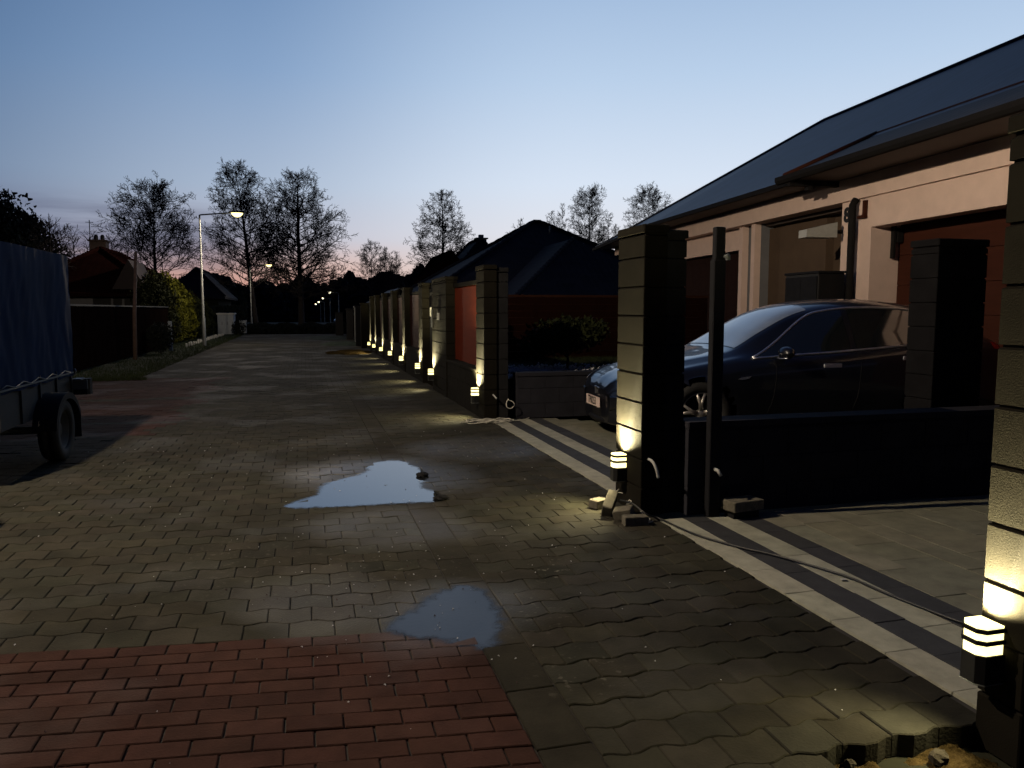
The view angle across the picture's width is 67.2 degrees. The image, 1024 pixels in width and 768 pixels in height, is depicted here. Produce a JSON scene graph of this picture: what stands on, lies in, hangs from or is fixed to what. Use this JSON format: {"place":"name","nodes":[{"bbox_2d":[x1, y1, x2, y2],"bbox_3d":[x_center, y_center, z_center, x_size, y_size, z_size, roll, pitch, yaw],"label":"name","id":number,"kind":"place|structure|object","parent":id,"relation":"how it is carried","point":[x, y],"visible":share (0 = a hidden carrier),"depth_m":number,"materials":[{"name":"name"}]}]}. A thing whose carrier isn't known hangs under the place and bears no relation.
{"place":"outdoors","nodes":[
{"label":"outdoors","id":0,"kind":"place"},
{"bbox_2d":[72,334,243,380],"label":"verge","id":1,"kind":"structure","parent":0,"point":[143,356],"depth_m":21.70,"materials":[{"name":"green plant"}]},
{"bbox_2d":[132,252,136,359],"bbox_3d":[-10.864,-2.247,22.220,0.116,3.107,0.329,2,6,18],"label":"wooden pole","id":2,"kind":"object","parent":1,"relation":"on","point":[134,315],"visible":0.83,"depth_m":22.17,"materials":[{"name":"brown wood"}]},
{"bbox_2d":[127,268,182,339],"bbox_3d":[-13.810,-2.885,29.708,2.006,3.143,2.816,-1,6,-15],"label":"thuja","id":3,"kind":"object","parent":1,"relation":"on","point":[152,294],"visible":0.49,"depth_m":29.38,"materials":[{"name":"green plant"}]},
{"bbox_2d":[167,321,172,350],"bbox_3d":[-11.976,-1.674,26.981,0.140,1.050,0.060,-1,6,-15],"label":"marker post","id":4,"kind":"object","parent":1,"relation":"on","point":[170,324],"visible":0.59,"depth_m":26.96,"materials":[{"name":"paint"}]},
{"bbox_2d":[150,268,190,343],"bbox_3d":[-14.397,-3.144,31.823,2.055,3.254,2.694,-1,6,-15],"label":"thuja","id":5,"kind":"object","parent":1,"relation":"on","point":[181,310],"visible":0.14,"depth_m":31.83,"materials":[{"name":"green plant"}]},
{"bbox_2d":[173,280,199,340],"bbox_3d":[-14.997,-3.220,34.281,2.050,2.936,2.744,-1,6,-15],"label":"thuja","id":6,"kind":"object","parent":1,"relation":"on","point":[192,317],"visible":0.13,"depth_m":34.30,"materials":[{"name":"green plant"}]},
{"bbox_2d":[185,288,207,338],"bbox_3d":[-15.691,-3.323,36.894,2.086,2.641,2.876,-1,6,-15],"label":"thuja","id":7,"kind":"object","parent":1,"relation":"on","point":[198,315],"visible":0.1,"depth_m":36.87,"materials":[{"name":"green plant"}]},
{"bbox_2d":[194,295,211,337],"bbox_3d":[-16.340,-3.413,39.098,2.041,2.399,2.813,-1,6,-15],"label":"thuja","id":8,"kind":"object","parent":1,"relation":"on","point":[206,311],"visible":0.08,"depth_m":39.26,"materials":[{"name":"green plant"}]},
{"bbox_2d":[200,301,216,335],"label":"thuja","id":9,"kind":"object","parent":1,"relation":"on","point":[211,315],"visible":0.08,"depth_m":41.54,"materials":[{"name":"green plant"}]},
{"bbox_2d":[199,211,244,345],"bbox_3d":[-11.565,-4.186,30.907,1.791,5.500,0.280,-1,6,-15],"label":"street lamp","id":10,"kind":"object","parent":1,"relation":"on","point":[236,213],"visible":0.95,"depth_m":30.70,"materials":[{"name":"metal"}]},
{"bbox_2d":[0,334,975,767],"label":"paving","id":11,"kind":"structure","parent":0,"point":[712,690],"depth_m":3.69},
{"bbox_2d":[0,241,92,460],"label":"covered trailer","id":12,"kind":"object","parent":11,"relation":"on","point":[40,387],"visible":1,"depth_m":7.09,"materials":[{"name":"blue fabric"}]},
{"bbox_2d":[70,304,168,372],"bbox_3d":[-10.622,-1.244,20.056,0.175,1.620,19.305,-1,6,-15],"label":"wooden fence","id":13,"kind":"object","parent":11,"relation":"on","point":[101,335],"visible":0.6,"depth_m":20.21,"materials":[{"name":"brown wood"}]},
{"bbox_2d":[320,341,355,345],"bbox_3d":[-7.154,-1.738,32.750,2.000,0.134,4.000,-1,6,-15],"label":"earth heap","id":14,"kind":"object","parent":11,"relation":"on","point":[343,343],"visible":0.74,"depth_m":31.63,"materials":[{"name":"soil"}]},
{"bbox_2d":[325,349,371,354],"bbox_3d":[-5.507,-1.099,26.079,1.600,0.139,2.600,-1,6,-15],"label":"earth heap","id":15,"kind":"object","parent":11,"relation":"on","point":[350,352],"visible":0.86,"depth_m":25.57,"materials":[{"name":"soil"}]},
{"bbox_2d":[284,461,442,507],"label":"puddle","id":16,"kind":"object","parent":11,"relation":"on","point":[400,480],"visible":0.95,"depth_m":6.21,"materials":[{"name":"liquid"}]},
{"bbox_2d":[416,472,428,476],"bbox_3d":[-0.779,0.794,6.710,0.101,0.052,0.091,-4,7,-34],"label":"paver fragment","id":17,"kind":"object","parent":16,"relation":"on","point":[422,474],"visible":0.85,"depth_m":6.68,"materials":[{"name":"grey concrete"}]},
{"bbox_2d":[14,430,835,763],"bbox_3d":[-1.632,0.914,5.471,4.773,0.016,6.772,-1,6,-15],"label":"grit","id":18,"kind":"object","parent":11,"relation":"on","point":[358,586],"visible":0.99,"depth_m":4.02,"materials":[{"name":"grey stone"}]},
{"bbox_2d":[433,494,447,499],"bbox_3d":[-0.546,0.871,5.891,0.110,0.052,0.087,-3,6,-27],"label":"paver fragment","id":19,"kind":"object","parent":11,"relation":"on","point":[441,497],"visible":0.86,"depth_m":5.86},
{"bbox_2d":[387,585,501,648],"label":"shallow puddle","id":20,"kind":"object","parent":11,"relation":"on","point":[475,614],"visible":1,"depth_m":3.60,"materials":[{"name":"liquid"}]},
{"bbox_2d":[475,265,508,419],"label":"gate pillar","id":21,"kind":"structure","parent":11,"relation":"on","point":[491,330],"depth_m":10.05,"materials":[{"name":"beige concrete"}]},
{"bbox_2d":[471,387,478,402],"bbox_3d":[-0.502,0.152,10.365,0.100,0.202,0.103,-1,6,-15],"label":"wall lamp","id":22,"kind":"object","parent":21,"relation":"attached to","point":[474,394],"visible":1,"depth_m":10.32,"materials":[{"name":"black metal"}]},
{"bbox_2d":[589,497,604,508],"bbox_3d":[0.634,0.870,5.637,0.120,0.060,0.090,-5,7,-40],"label":"loose brick","id":23,"kind":"object","parent":11,"relation":"on","point":[596,503],"visible":0.76,"depth_m":5.59,"materials":[{"name":"concrete"}]},
{"bbox_2d":[601,489,617,516],"bbox_3d":[0.691,0.847,5.453,0.070,0.100,0.190,14,37,15],"label":"loose brick","id":24,"kind":"object","parent":11,"relation":"on","point":[609,504],"visible":0.95,"depth_m":5.40,"materials":[{"name":"concrete"}]},
{"bbox_2d":[612,505,634,520],"bbox_3d":[0.768,0.887,5.300,0.130,0.070,0.100,-13,8,24],"label":"loose brick","id":25,"kind":"object","parent":11,"relation":"on","point":[618,512],"visible":0.91,"depth_m":5.27,"materials":[{"name":"concrete"}]},
{"bbox_2d":[622,514,648,525],"bbox_3d":[0.828,0.914,5.178,0.165,0.060,0.080,-1,6,-9],"label":"loose brick","id":26,"kind":"object","parent":11,"relation":"on","point":[635,519],"visible":1,"depth_m":5.14,"materials":[{"name":"concrete"}]},
{"bbox_2d":[616,224,688,514],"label":"gate pillar","id":27,"kind":"structure","parent":11,"relation":"on","point":[651,322],"depth_m":5.38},
{"bbox_2d":[610,452,626,481],"bbox_3d":[0.775,0.607,5.636,0.100,0.202,0.103,-1,6,-15],"label":"wall lamp","id":28,"kind":"object","parent":27,"relation":"attached to","point":[618,468],"visible":1,"depth_m":5.59,"materials":[{"name":"black metal"}]},
{"bbox_2d":[647,458,659,477],"bbox_3d":[0.978,0.583,5.344,0.034,0.132,0.111,-4,7,-39],"label":"conduit","id":29,"kind":"object","parent":27,"relation":"attached to","point":[655,466],"visible":1,"depth_m":5.31,"materials":[{"name":"white plastic"}]},
{"bbox_2d":[0,0,1023,285],"label":"sky","id":30,"kind":"structure","parent":0,"point":[511,108],"materials":[{"name":"blue"}]},
{"bbox_2d":[546,210,562,228],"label":"bare tree","id":31,"kind":"object","parent":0,"point":[552,219],"visible":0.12,"depth_m":97.04,"materials":[{"name":"brown plant"}]},
{"bbox_2d":[494,418,617,490],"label":"driveway","id":32,"kind":"structure","parent":0,"point":[586,448],"depth_m":8.50,"materials":[{"name":"grey concrete"}]},
{"bbox_2d":[460,417,529,423],"bbox_3d":[-0.182,0.466,9.909,1.008,0.051,0.236,-2,6,-24],"label":"cable coil","id":33,"kind":"object","parent":32,"relation":"on","point":[493,420],"visible":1,"depth_m":9.83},
{"bbox_2d":[512,370,594,418],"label":"wall","id":34,"kind":"structure","parent":32,"relation":"on","point":[539,394],"depth_m":10.35,"materials":[{"name":"grey concrete"}]},
{"bbox_2d":[584,299,1000,425],"bbox_3d":[3.480,-0.250,9.890,5.082,1.686,2.383,-1,6,-11],"label":"parked car","id":35,"kind":"object","parent":32,"relation":"on","point":[816,355],"visible":0.56,"depth_m":9.04,"materials":[{"name":"blue paint"}]},
{"bbox_2d":[508,355,616,370],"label":"lawn","id":36,"kind":"structure","parent":0,"point":[565,358],"depth_m":13.99,"materials":[{"name":"green plant"}]},
{"bbox_2d":[247,322,1012,767],"bbox_3d":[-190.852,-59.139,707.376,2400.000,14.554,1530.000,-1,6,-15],"label":"ground","id":37,"kind":"structure","parent":0,"point":[901,760],"depth_m":5.68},
{"bbox_2d":[68,220,195,306],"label":"house","id":38,"kind":"structure","parent":37,"relation":"on","point":[103,274],"depth_m":30.84,"materials":[{"name":"brick"}]},
{"bbox_2d":[93,297,101,306],"bbox_3d":[-16.465,-3.077,30.610,0.320,0.750,0.028,-1,6,-15],"label":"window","id":39,"kind":"structure","parent":38,"relation":"in","point":[96,300],"depth_m":30.57,"materials":[{"name":"black glass"}]},
{"bbox_2d":[102,297,110,306],"bbox_3d":[-16.149,-3.085,30.694,0.320,0.750,0.028,-1,6,-15],"label":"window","id":40,"kind":"structure","parent":38,"relation":"in","point":[105,300],"depth_m":30.66,"materials":[{"name":"black glass"}]},
{"bbox_2d":[113,297,121,304],"bbox_3d":[-15.762,-3.095,30.798,0.320,0.750,0.028,-1,6,-15],"label":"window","id":41,"kind":"structure","parent":38,"relation":"in","point":[116,300],"depth_m":30.76,"materials":[{"name":"black glass"}]},
{"bbox_2d":[124,297,132,305],"bbox_3d":[-15.371,-3.105,30.903,0.320,0.750,0.028,-1,6,-15],"label":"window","id":42,"kind":"structure","parent":38,"relation":"in","point":[126,299],"depth_m":30.86,"materials":[{"name":"black glass"}]},
{"bbox_2d":[90,170,214,275],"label":"bare tree","id":43,"kind":"object","parent":37,"relation":"on","point":[142,230],"visible":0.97,"depth_m":55.50,"materials":[{"name":"brown plant"}]},
{"bbox_2d":[177,267,238,324],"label":"house","id":44,"kind":"structure","parent":37,"relation":"on","point":[216,292],"depth_m":54.07,"materials":[{"name":"stone"}]},
{"bbox_2d":[216,313,235,333],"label":"utility cabinet","id":45,"kind":"object","parent":37,"relation":"on","point":[225,321],"visible":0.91,"depth_m":45.99,"materials":[{"name":"paint"}]},
{"bbox_2d":[231,321,245,334],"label":"dark bush","id":46,"kind":"object","parent":37,"relation":"on","point":[236,330],"visible":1,"depth_m":45.13,"materials":[{"name":"green plant"}]},
{"bbox_2d":[194,156,299,323],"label":"bare tree","id":47,"kind":"object","parent":37,"relation":"on","point":[245,206],"visible":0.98,"depth_m":61.16,"materials":[{"name":"brown plant"}]},
{"bbox_2d":[249,264,272,322],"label":"street lamp","id":48,"kind":"object","parent":37,"relation":"on","point":[268,265],"visible":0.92,"depth_m":59.44,"materials":[{"name":"metal"}]},
{"bbox_2d":[208,305,346,334],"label":"hedge","id":49,"kind":"object","parent":37,"relation":"on","point":[266,328],"visible":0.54,"depth_m":49.05,"materials":[{"name":"green plant"}]},
{"bbox_2d":[174,263,424,321],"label":"distant wood","id":50,"kind":"object","parent":37,"relation":"on","point":[282,306],"visible":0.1,"depth_m":264.36,"materials":[{"name":"plant"}]},
{"bbox_2d":[243,166,358,324],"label":"bare tree","id":51,"kind":"object","parent":37,"relation":"on","point":[322,257],"visible":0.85,"depth_m":66.05,"materials":[{"name":"brown plant"}]},
{"bbox_2d":[335,312,343,334],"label":"old post","id":52,"kind":"object","parent":37,"relation":"on","point":[339,322],"visible":0.89,"depth_m":43.83,"materials":[{"name":"grey concrete"}]},
{"bbox_2d":[345,309,353,339],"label":"pillar","id":53,"kind":"structure","parent":37,"relation":"on","point":[349,323],"depth_m":37.63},
{"bbox_2d":[354,306,360,345],"bbox_3d":[-6.153,-2.245,31.047,0.360,1.810,0.360,-1,6,-15],"label":"old post","id":54,"kind":"object","parent":37,"relation":"on","point":[357,326],"visible":0.51,"depth_m":30.89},
{"bbox_2d":[359,303,369,348],"bbox_3d":[-5.587,-2.122,29.236,0.360,1.910,0.360,-1,6,-15],"label":"old post","id":55,"kind":"object","parent":37,"relation":"on","point":[364,315],"visible":0.77,"depth_m":29.08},
{"bbox_2d":[369,296,374,350],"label":"fence pillar","id":56,"kind":"structure","parent":37,"relation":"on","point":[371,313],"depth_m":26.93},
{"bbox_2d":[344,239,401,297],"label":"bare tree","id":57,"kind":"object","parent":37,"relation":"on","point":[365,264],"visible":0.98,"depth_m":92.86,"materials":[{"name":"brown plant"}]},
{"bbox_2d":[371,310,374,352],"bbox_3d":[-4.641,-1.883,26.211,0.200,1.965,1.530,-1,6,-15],"label":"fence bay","id":58,"kind":"object","parent":37,"relation":"on","point":[372,339],"visible":0.23,"depth_m":26.52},
{"bbox_2d":[374,295,381,353],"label":"fence pillar","id":59,"kind":"structure","parent":37,"relation":"on","point":[377,313],"depth_m":25.01,"materials":[{"name":"grey concrete"}]},
{"bbox_2d":[376,299,382,356],"bbox_3d":[-4.064,-1.689,24.076,0.200,1.965,1.970,-1,6,-15],"label":"fence bay","id":60,"kind":"object","parent":37,"relation":"on","point":[379,342],"visible":0.41,"depth_m":24.51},
{"bbox_2d":[368,246,400,296],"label":"bare tree","id":61,"kind":"object","parent":37,"relation":"on","point":[390,280],"visible":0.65,"depth_m":95.11,"materials":[{"name":"brown plant"}]},
{"bbox_2d":[381,293,389,358],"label":"fence pillar","id":62,"kind":"structure","parent":37,"relation":"on","point":[384,304],"depth_m":22.65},
{"bbox_2d":[384,297,391,362],"bbox_3d":[-3.422,-1.472,21.696,0.200,1.965,2.020,-1,6,-15],"label":"fence bay","id":63,"kind":"object","parent":37,"relation":"on","point":[387,345],"visible":0.41,"depth_m":22.09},
{"bbox_2d":[390,290,399,364],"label":"fence pillar","id":64,"kind":"structure","parent":37,"relation":"on","point":[394,315],"depth_m":20.25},
{"bbox_2d":[385,250,410,289],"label":"bare tree","id":65,"kind":"object","parent":37,"relation":"on","point":[399,265],"visible":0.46,"depth_m":97.51,"materials":[{"name":"brown plant"}]},
{"bbox_2d":[393,295,402,369],"bbox_3d":[-2.772,-1.254,19.291,0.200,1.965,2.020,-1,6,-15],"label":"fence bay","id":66,"kind":"object","parent":37,"relation":"on","point":[398,349],"visible":0.42,"depth_m":19.63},
{"bbox_2d":[401,287,412,371],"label":"fence pillar","id":67,"kind":"structure","parent":37,"relation":"on","point":[406,333],"depth_m":17.85,"materials":[{"name":"beige concrete"}]},
{"bbox_2d":[405,291,419,379],"bbox_3d":[-2.092,-1.025,16.772,0.200,1.965,2.260,-1,6,-15],"label":"fence bay","id":68,"kind":"object","parent":37,"relation":"on","point":[412,355],"visible":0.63,"depth_m":17.05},
{"bbox_2d":[418,283,432,385],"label":"fence pillar","id":69,"kind":"structure","parent":37,"relation":"on","point":[424,328],"depth_m":15.22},
{"bbox_2d":[415,363,419,373],"bbox_3d":[-1.915,-0.316,15.598,0.100,0.202,0.103,-1,6,-15],"label":"wall lamp","id":70,"kind":"object","parent":69,"relation":"attached to","point":[417,368],"visible":1,"depth_m":15.56,"materials":[{"name":"black metal"}]},
{"bbox_2d":[410,250,458,286],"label":"house","id":71,"kind":"structure","parent":37,"relation":"on","point":[435,264],"depth_m":54.67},
{"bbox_2d":[403,188,475,275],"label":"bare tree","id":72,"kind":"object","parent":37,"relation":"on","point":[443,231],"visible":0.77,"depth_m":77.14,"materials":[{"name":"brown plant"}]},
{"bbox_2d":[431,276,457,397],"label":"fence pillar","id":73,"kind":"structure","parent":37,"relation":"on","point":[443,319],"depth_m":12.94,"materials":[{"name":"grey concrete"}]},
{"bbox_2d":[429,289,432,368],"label":"wicket gate","id":74,"kind":"structure","parent":73,"relation":"attached to","point":[430,309],"depth_m":15.12,"materials":[{"name":"metal"}]},
{"bbox_2d":[428,369,433,379],"bbox_3d":[-1.474,-0.172,13.962,0.100,0.202,0.103,-1,6,-15],"label":"wall lamp","id":75,"kind":"object","parent":73,"relation":"attached to","point":[430,374],"visible":1,"depth_m":13.92,"materials":[{"name":"black metal"}]},
{"bbox_2d":[446,280,476,414],"bbox_3d":[-0.687,-0.551,11.569,0.200,1.965,2.280,-1,6,-15],"label":"fence bay","id":76,"kind":"object","parent":37,"relation":"on","point":[461,374],"visible":0.62,"depth_m":11.71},
{"bbox_2d":[456,235,487,259],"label":"house","id":77,"kind":"structure","parent":37,"relation":"on","point":[475,244],"depth_m":51.62,"materials":[{"name":"stone"}]},
{"bbox_2d":[411,220,620,330],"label":"house","id":78,"kind":"structure","parent":37,"relation":"on","point":[538,257],"depth_m":34.53,"materials":[{"name":"tile"}]},
{"bbox_2d":[508,357,616,419],"bbox_3d":[2.348,-0.040,13.375,6.550,0.600,4.498,-1,6,-15],"label":"garden bed","id":79,"kind":"object","parent":37,"relation":"on","point":[510,394],"depth_m":12.87,"materials":[{"name":"green plant"}]},
{"bbox_2d":[508,362,603,378],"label":"white gravel","id":80,"kind":"structure","parent":79,"relation":"on","point":[522,368],"depth_m":11.84,"materials":[{"name":"white gravel"}]},
{"bbox_2d":[517,313,610,368],"bbox_3d":[0.827,-0.610,12.027,1.498,0.997,1.051,-1,6,-15],"label":"garden bush","id":81,"kind":"object","parent":79,"relation":"on","point":[561,336],"visible":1,"depth_m":11.85,"materials":[{"name":"green plant"}]},
{"bbox_2d":[555,203,571,232],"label":"bare tree","id":82,"kind":"object","parent":37,"relation":"on","point":[560,216],"visible":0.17,"depth_m":93.07,"materials":[{"name":"brown plant"}]},
{"bbox_2d":[567,183,611,243],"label":"bare tree","id":83,"kind":"object","parent":37,"relation":"on","point":[594,193],"visible":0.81,"depth_m":91.51,"materials":[{"name":"brown plant"}]},
{"bbox_2d":[593,212,620,243],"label":"bare tree","id":84,"kind":"object","parent":37,"relation":"on","point":[614,228],"visible":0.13,"depth_m":96.96,"materials":[{"name":"brown plant"}]},
{"bbox_2d":[622,181,672,228],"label":"bare tree","id":85,"kind":"object","parent":37,"relation":"on","point":[654,202],"visible":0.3,"depth_m":84.84,"materials":[{"name":"brown plant"}]},
{"bbox_2d":[592,34,1023,347],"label":"house","id":86,"kind":"structure","parent":37,"relation":"on","point":[864,194],"depth_m":13.28,"materials":[{"name":"beige paint"}]},
{"bbox_2d":[684,252,738,336],"bbox_3d":[5.157,-1.820,19.774,0.050,2.920,4.172,-1,6,-10],"label":"brown door","id":87,"kind":"structure","parent":86,"relation":"in","point":[698,269],"depth_m":19.94,"materials":[{"name":"brown wood"}]},
{"bbox_2d":[890,210,1010,347],"bbox_3d":[7.130,-0.825,9.313,0.220,2.940,7.630,-1,6,-10],"label":"garage door","id":88,"kind":"structure","parent":86,"relation":"in","point":[991,226],"depth_m":11.26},
{"bbox_2d":[784,271,845,301],"bbox_3d":[5.401,-0.894,13.850,0.540,2.210,1.110,-1,6,-10],"label":"storage cupboard","id":89,"kind":"object","parent":37,"relation":"on","point":[808,285],"visible":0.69,"depth_m":13.31,"materials":[{"name":"black metal"}]},
{"bbox_2d":[679,405,998,514],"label":"wall","id":90,"kind":"structure","parent":37,"relation":"on","point":[778,461],"depth_m":5.71,"materials":[{"name":"black metal"}]},
{"bbox_2d":[904,238,989,408],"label":"block pillar","id":91,"kind":"structure","parent":37,"relation":"on","point":[947,292],"depth_m":6.39,"materials":[{"name":"grey concrete"}]},
{"bbox_2d":[974,112,1023,767],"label":"gate pillar","id":92,"kind":"structure","parent":37,"relation":"on","point":[999,728],"depth_m":2.55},
{"bbox_2d":[959,615,1005,686],"bbox_3d":[1.590,0.907,2.618,0.100,0.202,0.103,-1,6,-15],"label":"wall lamp","id":93,"kind":"object","parent":92,"relation":"attached to","point":[982,658],"visible":1,"depth_m":2.58,"materials":[{"name":"black metal"}]},
{"bbox_2d":[660,495,991,708],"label":"driveway","id":94,"kind":"structure","parent":0,"point":[929,553],"depth_m":4.38,"materials":[{"name":"grey concrete"}]},
{"bbox_2d":[704,227,730,516],"bbox_3d":[1.418,-0.066,5.287,0.105,2.000,0.120,-1,6,-15],"label":"gate post","id":95,"kind":"object","parent":94,"relation":"on","point":[713,474],"visible":1,"depth_m":5.29,"materials":[{"name":"metal"}]},
{"bbox_2d":[721,495,763,518],"bbox_3d":[1.612,0.866,5.392,0.260,0.125,0.150,-2,6,-24],"label":"brick stack","id":96,"kind":"object","parent":94,"relation":"on","point":[744,506],"visible":1,"depth_m":5.34,"materials":[{"name":"concrete"}]},
{"bbox_2d":[619,500,961,623],"bbox_3d":[1.535,0.966,4.428,0.141,0.104,2.632,-4,7,-34],"label":"cable","id":97,"kind":"object","parent":94,"relation":"on","point":[861,582],"visible":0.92,"depth_m":4.32,"materials":[{"name":"black rubber"}]},
{"bbox_2d":[834,742,1000,767],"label":"bare soil","id":98,"kind":"structure","parent":0,"point":[959,757],"depth_m":2.60,"materials":[{"name":"brown soil"}]},
{"bbox_2d":[843,759,856,767],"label":"stone","id":99,"kind":"object","parent":98,"relation":"on","point":[849,763],"visible":1,"depth_m":2.55,"materials":[{"name":"stone"}]},
{"bbox_2d":[928,748,948,766],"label":"stone","id":100,"kind":"object","parent":98,"relation":"on","point":[938,757],"visible":1,"depth_m":2.57,"materials":[{"name":"stone"}]},
{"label":"garden ground","id":101,"kind":"structure","parent":0,"visible":0},
{"bbox_2d":[0,190,48,249],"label":"evergreen tree","id":102,"kind":"object","parent":101,"relation":"on","point":[21,224],"visible":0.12,"depth_m":36.21,"materials":[{"name":"green plant"}]},
{"bbox_2d":[0,186,56,251],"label":"evergreen tree","id":103,"kind":"object","parent":101,"relation":"on","point":[8,226],"visible":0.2,"depth_m":34.82,"materials":[{"name":"green plant"}]},
{"bbox_2d":[13,211,70,258],"bbox_3d":[-24.224,-5.441,38.705,4.497,6.510,3.445,-1,6,-15],"label":"evergreen tree","id":104,"kind":"object","parent":101,"relation":"on","point":[48,235],"visible":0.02,"depth_m":38.69,"materials":[{"name":"green plant"}]},
{"bbox_2d":[27,213,82,268],"bbox_3d":[-17.830,-4.008,30.268,1.935,5.270,2.444,-3,6,-32],"label":"bare tree","id":105,"kind":"object","parent":101,"relation":"on","point":[51,234],"visible":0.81,"depth_m":29.93,"materials":[{"name":"brown plant"}]},
{"bbox_2d":[60,230,84,257],"bbox_3d":[-22.112,-5.035,39.428,1.775,5.560,1.641,5,8,44],"label":"bare tree","id":106,"kind":"object","parent":101,"relation":"on","point":[73,245],"visible":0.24,"depth_m":39.00,"materials":[{"name":"brown plant"}]},
{"bbox_2d":[78,230,99,250],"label":"bare tree","id":107,"kind":"object","parent":101,"relation":"on","point":[87,238],"visible":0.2,"depth_m":40.02,"materials":[{"name":"plant"}]},
{"bbox_2d":[106,235,122,251],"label":"bare tree","id":108,"kind":"object","parent":101,"relation":"on","point":[116,245],"visible":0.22,"depth_m":41.29,"materials":[{"name":"black plant"}]},
{"bbox_2d":[120,239,140,258],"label":"bare tree","id":109,"kind":"object","parent":101,"relation":"on","point":[127,250],"visible":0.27,"depth_m":42.45,"materials":[{"name":"black plant"}]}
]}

